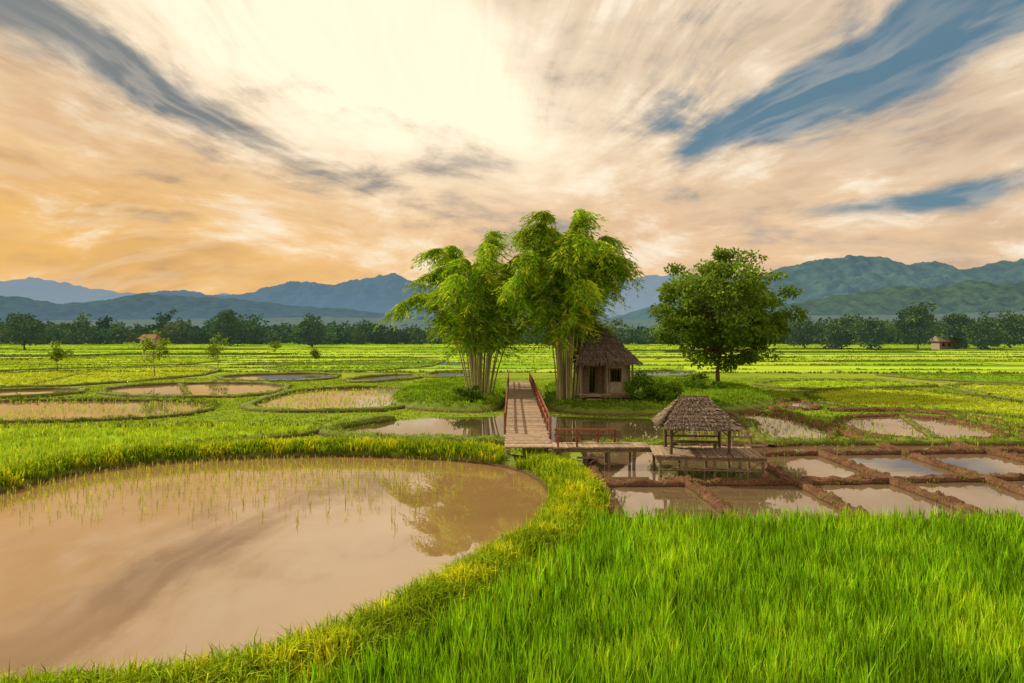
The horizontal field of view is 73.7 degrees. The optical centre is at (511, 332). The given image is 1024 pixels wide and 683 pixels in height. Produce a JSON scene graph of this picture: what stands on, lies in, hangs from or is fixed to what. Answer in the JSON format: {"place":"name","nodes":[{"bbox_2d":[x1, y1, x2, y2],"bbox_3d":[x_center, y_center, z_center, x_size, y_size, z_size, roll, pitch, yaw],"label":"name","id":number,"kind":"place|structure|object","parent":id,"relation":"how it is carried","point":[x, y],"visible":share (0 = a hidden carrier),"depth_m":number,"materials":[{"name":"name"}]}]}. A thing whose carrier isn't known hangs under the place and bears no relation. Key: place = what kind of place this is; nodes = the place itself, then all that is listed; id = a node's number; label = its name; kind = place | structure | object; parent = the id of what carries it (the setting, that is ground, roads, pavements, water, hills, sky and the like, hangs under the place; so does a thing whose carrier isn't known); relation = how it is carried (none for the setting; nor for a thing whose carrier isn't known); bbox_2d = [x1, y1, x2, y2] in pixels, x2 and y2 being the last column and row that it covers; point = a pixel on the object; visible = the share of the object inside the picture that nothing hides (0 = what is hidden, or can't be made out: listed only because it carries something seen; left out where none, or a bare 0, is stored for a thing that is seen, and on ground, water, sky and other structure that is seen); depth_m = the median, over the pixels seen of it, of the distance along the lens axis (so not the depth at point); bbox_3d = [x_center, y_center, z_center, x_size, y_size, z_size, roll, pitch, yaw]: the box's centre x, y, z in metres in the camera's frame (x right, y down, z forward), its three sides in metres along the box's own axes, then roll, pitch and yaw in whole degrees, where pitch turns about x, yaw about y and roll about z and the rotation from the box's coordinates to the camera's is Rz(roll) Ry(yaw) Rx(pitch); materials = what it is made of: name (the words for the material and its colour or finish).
{"place":"outdoors","nodes":[
{"label":"outdoors","id":0,"kind":"place"},
{"bbox_2d":[0,389,75,394],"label":"paddy water","id":1,"kind":"structure","parent":0,"point":[14,392],"depth_m":58.02,"materials":[{"name":"brown liquid"}]},
{"bbox_2d":[0,401,206,419],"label":"paddy water","id":2,"kind":"structure","parent":0,"point":[5,407],"depth_m":45.05,"materials":[{"name":"brown liquid"}]},
{"bbox_2d":[0,398,207,419],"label":"rice seedlings","id":3,"kind":"object","parent":2,"relation":"on","point":[144,413],"visible":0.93,"depth_m":44.93,"materials":[{"name":"green plant"}]},
{"bbox_2d":[0,366,213,385],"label":"rice field","id":4,"kind":"structure","parent":0,"point":[72,378],"depth_m":76.19,"materials":[{"name":"green plant"}]},
{"bbox_2d":[0,420,321,466],"bbox_3d":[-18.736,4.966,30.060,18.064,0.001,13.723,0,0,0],"label":"rice field","id":5,"kind":"structure","parent":0,"point":[116,438],"depth_m":32.77,"materials":[{"name":"green plant"}]},
{"bbox_2d":[107,383,281,394],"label":"paddy water","id":6,"kind":"structure","parent":0,"point":[212,389],"depth_m":60.17,"materials":[{"name":"brown liquid"}]},
{"bbox_2d":[0,293,435,320],"bbox_3d":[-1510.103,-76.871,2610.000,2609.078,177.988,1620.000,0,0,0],"label":"mountain range","id":7,"kind":"structure","parent":0,"point":[142,306],"depth_m":2509.34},
{"bbox_2d":[0,457,548,680],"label":"pond water","id":8,"kind":"structure","parent":0,"point":[116,579],"depth_m":15.75,"materials":[{"name":"brown liquid"}]},
{"bbox_2d":[0,453,467,529],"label":"rice seedlings","id":9,"kind":"object","parent":8,"relation":"on","point":[310,488],"visible":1,"depth_m":22.60,"materials":[{"name":"green plant"}]},
{"bbox_2d":[224,374,331,379],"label":"paddy water","id":10,"kind":"structure","parent":0,"point":[281,376],"depth_m":78.12,"materials":[{"name":"grey liquid"}]},
{"bbox_2d":[0,445,612,682],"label":"pond bank","id":11,"kind":"structure","parent":0,"point":[507,462],"depth_m":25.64,"materials":[{"name":"green plant"}]},
{"bbox_2d":[0,433,615,507],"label":"bank grass","id":12,"kind":"structure","parent":11,"relation":"on","point":[559,474],"depth_m":26.05,"materials":[{"name":"green plant"}]},
{"bbox_2d":[255,388,400,408],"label":"paddy water","id":13,"kind":"structure","parent":0,"point":[337,396],"depth_m":51.08,"materials":[{"name":"brown liquid"}]},
{"bbox_2d":[257,386,399,408],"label":"rice seedlings","id":14,"kind":"object","parent":13,"relation":"on","point":[298,406],"visible":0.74,"depth_m":50.95,"materials":[{"name":"green plant"}]},
{"bbox_2d":[0,274,736,317],"bbox_3d":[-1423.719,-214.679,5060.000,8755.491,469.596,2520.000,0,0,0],"label":"mountain range","id":15,"kind":"structure","parent":0,"point":[52,291],"depth_m":4997.62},
{"bbox_2d":[146,273,609,319],"bbox_3d":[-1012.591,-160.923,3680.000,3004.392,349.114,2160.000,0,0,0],"label":"mountain range","id":16,"kind":"structure","parent":0,"point":[380,293],"depth_m":3521.24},
{"bbox_2d":[353,375,412,379],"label":"paddy water","id":17,"kind":"structure","parent":0,"point":[386,377],"depth_m":76.31,"materials":[{"name":"liquid"}]},
{"bbox_2d":[391,382,504,412],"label":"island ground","id":18,"kind":"structure","parent":0,"point":[435,407],"depth_m":43.87,"materials":[{"name":"green plant"}]},
{"bbox_2d":[392,376,505,406],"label":"island grass","id":19,"kind":"structure","parent":18,"relation":"on","point":[424,387],"depth_m":50.20,"materials":[{"name":"green plant"}]},
{"bbox_2d":[446,384,485,400],"bbox_3d":[-3.051,4.059,45.594,2.704,1.264,2.267,0,0,0],"label":"shrub","id":20,"kind":"object","parent":18,"relation":"on","point":[468,393],"visible":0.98,"depth_m":45.10,"materials":[{"name":"green plant"}]},
{"bbox_2d":[372,230,575,394],"bbox_3d":[-2.306,-1.495,50.112,14.633,12.210,15.566,0,0,22],"label":"bamboo clump","id":21,"kind":"object","parent":18,"relation":"on","point":[473,317],"visible":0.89,"depth_m":48.22,"materials":[{"name":"green plant"}]},
{"bbox_2d":[348,417,663,442],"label":"canal water","id":22,"kind":"structure","parent":0,"point":[630,428],"depth_m":35.89,"materials":[{"name":"brown liquid"}]},
{"bbox_2d":[0,341,1023,373],"bbox_3d":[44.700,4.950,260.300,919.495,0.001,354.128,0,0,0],"label":"crop fields","id":23,"kind":"structure","parent":0,"point":[763,369],"depth_m":132.58,"materials":[{"name":"green plant"}]},
{"bbox_2d":[0,356,213,368],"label":"rice crop","id":24,"kind":"object","parent":23,"relation":"on","point":[34,360],"visible":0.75,"depth_m":116.69,"materials":[{"name":"green plant"}]},
{"bbox_2d":[271,359,438,369],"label":"rice crop","id":25,"kind":"object","parent":23,"relation":"on","point":[353,363],"visible":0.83,"depth_m":104.66,"materials":[{"name":"green plant"}]},
{"bbox_2d":[0,306,1023,344],"bbox_3d":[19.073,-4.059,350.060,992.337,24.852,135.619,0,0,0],"label":"distant tree line","id":26,"kind":"object","parent":23,"relation":"on","point":[82,331],"visible":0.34,"depth_m":304.60,"materials":[{"name":"green plant"}]},
{"bbox_2d":[931,341,958,348],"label":"walls","id":27,"kind":"structure","parent":23,"relation":"on","point":[937,345],"depth_m":211.34,"materials":[{"name":"beige paint"}]},
{"bbox_2d":[0,340,1023,682],"bbox_3d":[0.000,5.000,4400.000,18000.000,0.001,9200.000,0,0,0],"label":"ground","id":28,"kind":"structure","parent":0,"point":[572,456],"depth_m":67.62,"materials":[{"name":"green plant"}]},
{"bbox_2d":[2,312,49,349],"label":"broadleaf tree","id":29,"kind":"object","parent":28,"relation":"on","point":[28,330],"visible":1,"depth_m":199.29,"materials":[{"name":"green plant"}]},
{"bbox_2d":[0,386,88,398],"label":"grass bund","id":30,"kind":"object","parent":28,"relation":"on","point":[43,394],"depth_m":56.22,"materials":[{"name":"green plant"}]},
{"bbox_2d":[45,340,74,367],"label":"sapling","id":31,"kind":"object","parent":28,"relation":"on","point":[57,353],"visible":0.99,"depth_m":87.40,"materials":[{"name":"green plant"}]},
{"bbox_2d":[0,397,215,423],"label":"grass bund","id":32,"kind":"object","parent":28,"relation":"on","point":[106,419],"depth_m":40.74,"materials":[{"name":"green plant"}]},
{"bbox_2d":[0,356,220,370],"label":"grass bund","id":33,"kind":"object","parent":28,"relation":"on","point":[104,366],"depth_m":101.00,"materials":[{"name":"green plant"}]},
{"bbox_2d":[0,365,221,387],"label":"grass bund","id":34,"kind":"object","parent":28,"relation":"on","point":[105,382],"depth_m":71.61,"materials":[{"name":"green plant"}]},
{"bbox_2d":[136,330,172,375],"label":"sapling","id":35,"kind":"object","parent":28,"relation":"on","point":[149,343],"visible":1,"depth_m":77.57,"materials":[{"name":"green plant"}]},
{"bbox_2d":[0,421,319,465],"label":"grass bund","id":36,"kind":"object","parent":28,"relation":"on","point":[310,432],"depth_m":35.73,"materials":[{"name":"green plant"}]},
{"bbox_2d":[96,381,292,398],"bbox_3d":[-27.752,4.852,60.175,17.037,0.357,16.400,0,0,0],"label":"grass bund","id":37,"kind":"object","parent":28,"relation":"on","point":[159,395],"depth_m":55.54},
{"bbox_2d":[205,332,227,365],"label":"sapling","id":38,"kind":"object","parent":28,"relation":"on","point":[213,349],"visible":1,"depth_m":100.13,"materials":[{"name":"green plant"}]},
{"bbox_2d":[209,309,246,345],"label":"broadleaf tree","id":39,"kind":"object","parent":28,"relation":"on","point":[229,326],"visible":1,"depth_m":260.93,"materials":[{"name":"green plant"}]},
{"bbox_2d":[215,371,340,381],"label":"grass bund","id":40,"kind":"object","parent":28,"relation":"on","point":[277,380],"depth_m":75.56,"materials":[{"name":"green plant"}]},
{"bbox_2d":[291,313,328,346],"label":"broadleaf tree","id":41,"kind":"object","parent":28,"relation":"on","point":[310,330],"visible":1,"depth_m":241.68,"materials":[{"name":"green plant"}]},
{"bbox_2d":[239,385,404,412],"bbox_3d":[-12.829,4.851,52.713,12.426,0.359,20.270,0,0,0],"label":"grass bund","id":42,"kind":"object","parent":28,"relation":"on","point":[250,406],"depth_m":43.89,"materials":[{"name":"green plant"}]},
{"bbox_2d":[262,358,445,371],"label":"grass bund","id":43,"kind":"object","parent":28,"relation":"on","point":[384,369],"depth_m":95.95,"materials":[{"name":"green plant"}]},
{"bbox_2d":[343,373,423,382],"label":"grass bund","id":44,"kind":"object","parent":28,"relation":"on","point":[415,376],"depth_m":72.80,"materials":[{"name":"green plant"}]},
{"bbox_2d":[318,413,504,445],"bbox_3d":[-5.717,4.804,33.365,5.782,0.453,11.563,0,0,-39],"label":"grass bund","id":45,"kind":"object","parent":28,"relation":"on","point":[373,419],"depth_m":31.93,"materials":[{"name":"green plant"}]},
{"bbox_2d":[0,377,1023,452],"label":"meadow grass","id":46,"kind":"structure","parent":28,"relation":"on","point":[388,383],"depth_m":43.55,"materials":[{"name":"green plant"}]},
{"bbox_2d":[0,355,1023,406],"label":"bund grass","id":47,"kind":"structure","parent":28,"relation":"on","point":[824,399],"depth_m":57.85,"materials":[{"name":"green plant"}]},
{"bbox_2d":[0,404,1023,466],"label":"bund grass","id":48,"kind":"structure","parent":28,"relation":"on","point":[809,421],"depth_m":36.47,"materials":[{"name":"green plant"}]},
{"bbox_2d":[503,371,552,454],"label":"wooden walkway","id":49,"kind":"structure","parent":28,"relation":"on","point":[525,426],"depth_m":32.79,"materials":[{"name":"brown wood"}]},
{"bbox_2d":[552,429,651,466],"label":"boardwalk","id":50,"kind":"structure","parent":28,"relation":"on","point":[584,448],"depth_m":25.33,"materials":[{"name":"brown wood"}]},
{"bbox_2d":[586,455,623,517],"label":"earth bund","id":51,"kind":"structure","parent":28,"relation":"on","point":[594,470],"depth_m":21.53,"materials":[{"name":"brown soil"}]},
{"bbox_2d":[221,582,1023,682],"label":"rice crop","id":52,"kind":"object","parent":28,"relation":"on","point":[786,645],"visible":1,"depth_m":9.92,"materials":[{"name":"green plant"}]},
{"bbox_2d":[311,403,1023,445],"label":"bund grass","id":53,"kind":"structure","parent":28,"relation":"on","point":[662,428],"depth_m":31.04,"materials":[{"name":"green plant"}]},
{"bbox_2d":[649,396,766,478],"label":"thatched pavilion","id":54,"kind":"structure","parent":28,"relation":"on","point":[693,413],"depth_m":23.63,"materials":[{"name":"brown wood"}]},
{"bbox_2d":[674,474,753,518],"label":"earth bund","id":55,"kind":"structure","parent":28,"relation":"on","point":[712,498],"depth_m":20.21,"materials":[{"name":"brown soil"}]},
{"bbox_2d":[467,501,1023,626],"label":"rice crop","id":56,"kind":"object","parent":28,"relation":"on","point":[895,558],"visible":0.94,"depth_m":13.56,"materials":[{"name":"green plant"}]},
{"bbox_2d":[732,412,773,446],"bbox_3d":[12.465,4.909,35.684,0.538,0.243,12.217,0,0,11],"label":"grass bund","id":57,"kind":"object","parent":28,"relation":"on","point":[752,428],"depth_m":35.42,"materials":[{"name":"green plant"}]},
{"bbox_2d":[679,410,838,447],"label":"earth bund","id":58,"kind":"structure","parent":28,"relation":"on","point":[725,444],"depth_m":33.18,"materials":[{"name":"brown soil"}]},
{"bbox_2d":[775,398,822,410],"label":"earth bund","id":59,"kind":"structure","parent":28,"relation":"on","point":[818,407],"depth_m":45.66,"materials":[{"name":"brown soil"}]},
{"bbox_2d":[580,436,1023,445],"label":"grass bund","id":60,"kind":"object","parent":28,"relation":"on","point":[893,441],"depth_m":30.26,"materials":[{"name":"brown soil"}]},
{"bbox_2d":[785,315,829,347],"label":"broadleaf tree","id":61,"kind":"object","parent":28,"relation":"on","point":[803,333],"visible":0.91,"depth_m":226.18,"materials":[{"name":"green plant"}]},
{"bbox_2d":[600,472,1023,486],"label":"earth bund","id":62,"kind":"structure","parent":28,"relation":"on","point":[783,480],"depth_m":22.38,"materials":[{"name":"brown soil"}]},
{"bbox_2d":[753,461,883,519],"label":"earth bund","id":63,"kind":"structure","parent":28,"relation":"on","point":[775,469],"depth_m":21.07,"materials":[{"name":"brown soil"}]},
{"bbox_2d":[767,405,872,438],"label":"earth bund","id":64,"kind":"structure","parent":28,"relation":"on","point":[848,434],"depth_m":35.29,"materials":[{"name":"brown soil"}]},
{"bbox_2d":[622,507,1023,523],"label":"bund grass","id":65,"kind":"structure","parent":28,"relation":"on","point":[960,513],"depth_m":17.52,"materials":[{"name":"green plant"}]},
{"bbox_2d":[813,314,860,348],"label":"broadleaf tree","id":66,"kind":"object","parent":28,"relation":"on","point":[835,332],"visible":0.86,"depth_m":211.20,"materials":[{"name":"green plant"}]},
{"bbox_2d":[752,378,938,389],"bbox_3d":[31.011,4.846,65.935,16.678,0.369,10.640,0,0,-15],"label":"grass bund","id":67,"kind":"object","parent":28,"relation":"on","point":[851,379],"depth_m":62.77,"materials":[{"name":"green plant"}]},
{"bbox_2d":[846,316,900,349],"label":"broadleaf tree","id":68,"kind":"object","parent":28,"relation":"on","point":[868,332],"visible":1,"depth_m":198.61,"materials":[{"name":"green plant"}]},
{"bbox_2d":[757,446,1023,456],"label":"earth bund","id":69,"kind":"structure","parent":28,"relation":"on","point":[898,451],"depth_m":27.99,"materials":[{"name":"brown soil"}]},
{"bbox_2d":[810,446,986,518],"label":"earth bund","id":70,"kind":"structure","parent":28,"relation":"on","point":[909,486],"depth_m":21.68,"materials":[{"name":"brown soil"}]},
{"bbox_2d":[804,387,1023,417],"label":"grass bund","id":71,"kind":"object","parent":28,"relation":"on","point":[896,389],"depth_m":47.36,"materials":[{"name":"green plant"}]},
{"bbox_2d":[898,414,935,437],"bbox_3d":[21.466,4.906,36.230,0.515,0.248,10.569,0,0,21],"label":"grass bund","id":72,"kind":"object","parent":28,"relation":"on","point":[920,428],"depth_m":35.79,"materials":[{"name":"green plant"}]},
{"bbox_2d":[891,301,946,349],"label":"broadleaf tree","id":73,"kind":"object","parent":28,"relation":"on","point":[911,323],"visible":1,"depth_m":199.55,"materials":[{"name":"green plant"}]},
{"bbox_2d":[832,413,1013,439],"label":"earth bund","id":74,"kind":"structure","parent":28,"relation":"on","point":[953,420],"depth_m":37.23,"materials":[{"name":"brown soil"}]},
{"bbox_2d":[826,406,1022,426],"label":"earth bund","id":75,"kind":"structure","parent":28,"relation":"on","point":[883,409],"depth_m":43.09,"materials":[{"name":"brown soil"}]},
{"bbox_2d":[876,441,1023,495],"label":"earth bund","id":76,"kind":"structure","parent":28,"relation":"on","point":[1006,485],"depth_m":24.24,"materials":[{"name":"brown soil"}]},
{"bbox_2d":[876,372,1023,383],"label":"grass bund","id":77,"kind":"object","parent":28,"relation":"on","point":[922,378],"depth_m":74.18,"materials":[{"name":"green plant"}]},
{"bbox_2d":[934,312,975,348],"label":"broadleaf tree","id":78,"kind":"object","parent":28,"relation":"on","point":[954,325],"visible":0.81,"depth_m":211.15,"materials":[{"name":"green plant"}]},
{"bbox_2d":[941,382,1023,400],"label":"grass bund","id":79,"kind":"object","parent":28,"relation":"on","point":[963,389],"depth_m":59.09,"materials":[{"name":"green plant"}]},
{"bbox_2d":[961,317,1006,349],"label":"broadleaf tree","id":80,"kind":"object","parent":28,"relation":"on","point":[986,334],"visible":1,"depth_m":199.26,"materials":[{"name":"green plant"}]},
{"bbox_2d":[950,441,1023,462],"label":"earth bund","id":81,"kind":"structure","parent":28,"relation":"on","point":[1014,456],"depth_m":27.63,"materials":[{"name":"brown soil"}]},
{"bbox_2d":[952,414,1023,432],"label":"grass bund","id":82,"kind":"object","parent":28,"relation":"on","point":[1005,428],"depth_m":36.31,"materials":[{"name":"green plant"}]},
{"bbox_2d":[987,309,1023,347],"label":"broadleaf tree","id":83,"kind":"object","parent":28,"relation":"on","point":[1013,328],"visible":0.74,"depth_m":224.69,"materials":[{"name":"green plant"}]},
{"bbox_2d":[0,311,1023,331],"bbox_3d":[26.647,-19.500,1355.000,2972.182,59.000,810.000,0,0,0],"label":"foothill ridge","id":84,"kind":"structure","parent":0,"point":[648,323],"depth_m":1334.59,"materials":[{"name":"green plant"}]},
{"bbox_2d":[0,0,1023,294],"label":"sky","id":85,"kind":"structure","parent":0,"point":[207,147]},
{"bbox_2d":[541,377,775,416],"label":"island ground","id":86,"kind":"structure","parent":0,"point":[613,411],"depth_m":42.76,"materials":[{"name":"green plant"}]},
{"bbox_2d":[490,208,646,400],"bbox_3d":[3.861,-2.039,46.651,10.523,13.287,11.596,0,0,0],"label":"bamboo clump","id":87,"kind":"object","parent":86,"relation":"on","point":[571,276],"visible":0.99,"depth_m":44.88,"materials":[{"name":"green plant"}]},
{"bbox_2d":[572,320,643,402],"bbox_3d":[6.379,1.889,47.508,4.902,5.823,6.316,0,0,0],"label":"thatched hut","id":88,"kind":"object","parent":86,"relation":"on","point":[606,361],"visible":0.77,"depth_m":46.10,"materials":[{"name":"brown wood"}]},
{"bbox_2d":[585,365,620,393],"bbox_3d":[6.167,3.115,45.850,2.455,1.920,0.690,0,0,0],"label":"window and door frames","id":89,"kind":"structure","parent":88,"relation":"in","point":[596,369],"depth_m":46.13,"materials":[{"name":"brown wood"}]},
{"bbox_2d":[622,370,657,401],"bbox_3d":[8.353,3.504,44.783,2.593,2.343,2.938,0,0,0],"label":"shrub","id":90,"kind":"object","parent":86,"relation":"on","point":[637,382],"visible":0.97,"depth_m":44.23,"materials":[{"name":"green plant"}]},
{"bbox_2d":[540,374,773,410],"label":"island grass","id":91,"kind":"structure","parent":86,"relation":"on","point":[728,394],"depth_m":47.26,"materials":[{"name":"green plant"}]},
{"bbox_2d":[642,377,684,400],"bbox_3d":[10.034,3.802,45.046,2.685,1.776,2.410,0,0,39],"label":"shrub","id":92,"kind":"object","parent":86,"relation":"on","point":[673,391],"visible":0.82,"depth_m":44.47,"materials":[{"name":"green plant"}]},
{"bbox_2d":[676,373,724,388],"bbox_3d":[15.429,4.105,55.098,3.589,1.735,3.384,0,0,-31],"label":"shrub","id":93,"kind":"object","parent":86,"relation":"on","point":[693,380],"visible":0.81,"depth_m":55.19,"materials":[{"name":"green plant"}]},
{"bbox_2d":[646,245,808,383],"bbox_3d":[17.790,-1.398,58.373,12.472,12.336,13.121,0,0,0],"label":"broadleaf tree","id":94,"kind":"object","parent":86,"relation":"on","point":[748,299],"visible":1,"depth_m":55.94,"materials":[{"name":"green plant"}]},
{"bbox_2d":[630,371,691,375],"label":"paddy water","id":95,"kind":"structure","parent":0,"point":[668,373],"depth_m":83.34,"materials":[{"name":"liquid"}]},
{"bbox_2d":[683,414,826,439],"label":"paddy water","id":96,"kind":"structure","parent":0,"point":[786,423],"depth_m":34.73,"materials":[{"name":"brown liquid"}]},
{"bbox_2d":[684,414,825,439],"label":"rice seedlings","id":97,"kind":"object","parent":96,"relation":"on","point":[766,426],"visible":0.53,"depth_m":34.98,"materials":[{"name":"green plant"}]},
{"bbox_2d":[581,445,1023,520],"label":"paddy water","id":98,"kind":"structure","parent":0,"point":[981,495],"depth_m":21.97,"materials":[{"name":"brown liquid"}]},
{"bbox_2d":[573,412,1023,531],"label":"bund grass","id":99,"kind":"structure","parent":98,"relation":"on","point":[835,501],"depth_m":23.66,"materials":[{"name":"green plant"}]},
{"bbox_2d":[610,255,1023,318],"bbox_3d":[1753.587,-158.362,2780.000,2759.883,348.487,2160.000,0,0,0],"label":"mountain range","id":100,"kind":"structure","parent":0,"point":[827,277],"depth_m":2701.59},
{"bbox_2d":[760,379,926,387],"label":"rice field","id":101,"kind":"structure","parent":0,"point":[827,381],"depth_m":66.27,"materials":[{"name":"green plant"}]},
{"bbox_2d":[764,279,1023,315],"bbox_3d":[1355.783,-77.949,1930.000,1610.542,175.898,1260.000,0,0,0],"label":"mountain range","id":102,"kind":"structure","parent":0,"point":[968,296],"depth_m":1857.10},
{"bbox_2d":[810,387,1023,414],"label":"rice field","id":103,"kind":"structure","parent":0,"point":[959,397],"depth_m":50.08,"materials":[{"name":"green plant"}]},
{"bbox_2d":[844,417,996,437],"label":"paddy water","id":104,"kind":"structure","parent":0,"point":[891,425],"depth_m":35.80,"materials":[{"name":"brown liquid"}]},
{"bbox_2d":[891,373,1023,381],"bbox_3d":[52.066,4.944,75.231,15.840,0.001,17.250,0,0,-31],"label":"rice field","id":105,"kind":"structure","parent":0,"point":[1010,379],"depth_m":75.88,"materials":[{"name":"green plant"}]},
{"bbox_2d":[954,384,1023,397],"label":"rice field","id":106,"kind":"structure","parent":0,"point":[993,386],"depth_m":58.75,"materials":[{"name":"green plant"}]},
{"bbox_2d":[960,411,1023,427],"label":"rice crop","id":107,"kind":"object","parent":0,"point":[1010,420],"visible":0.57,"depth_m":37.84,"materials":[{"name":"green plant"}]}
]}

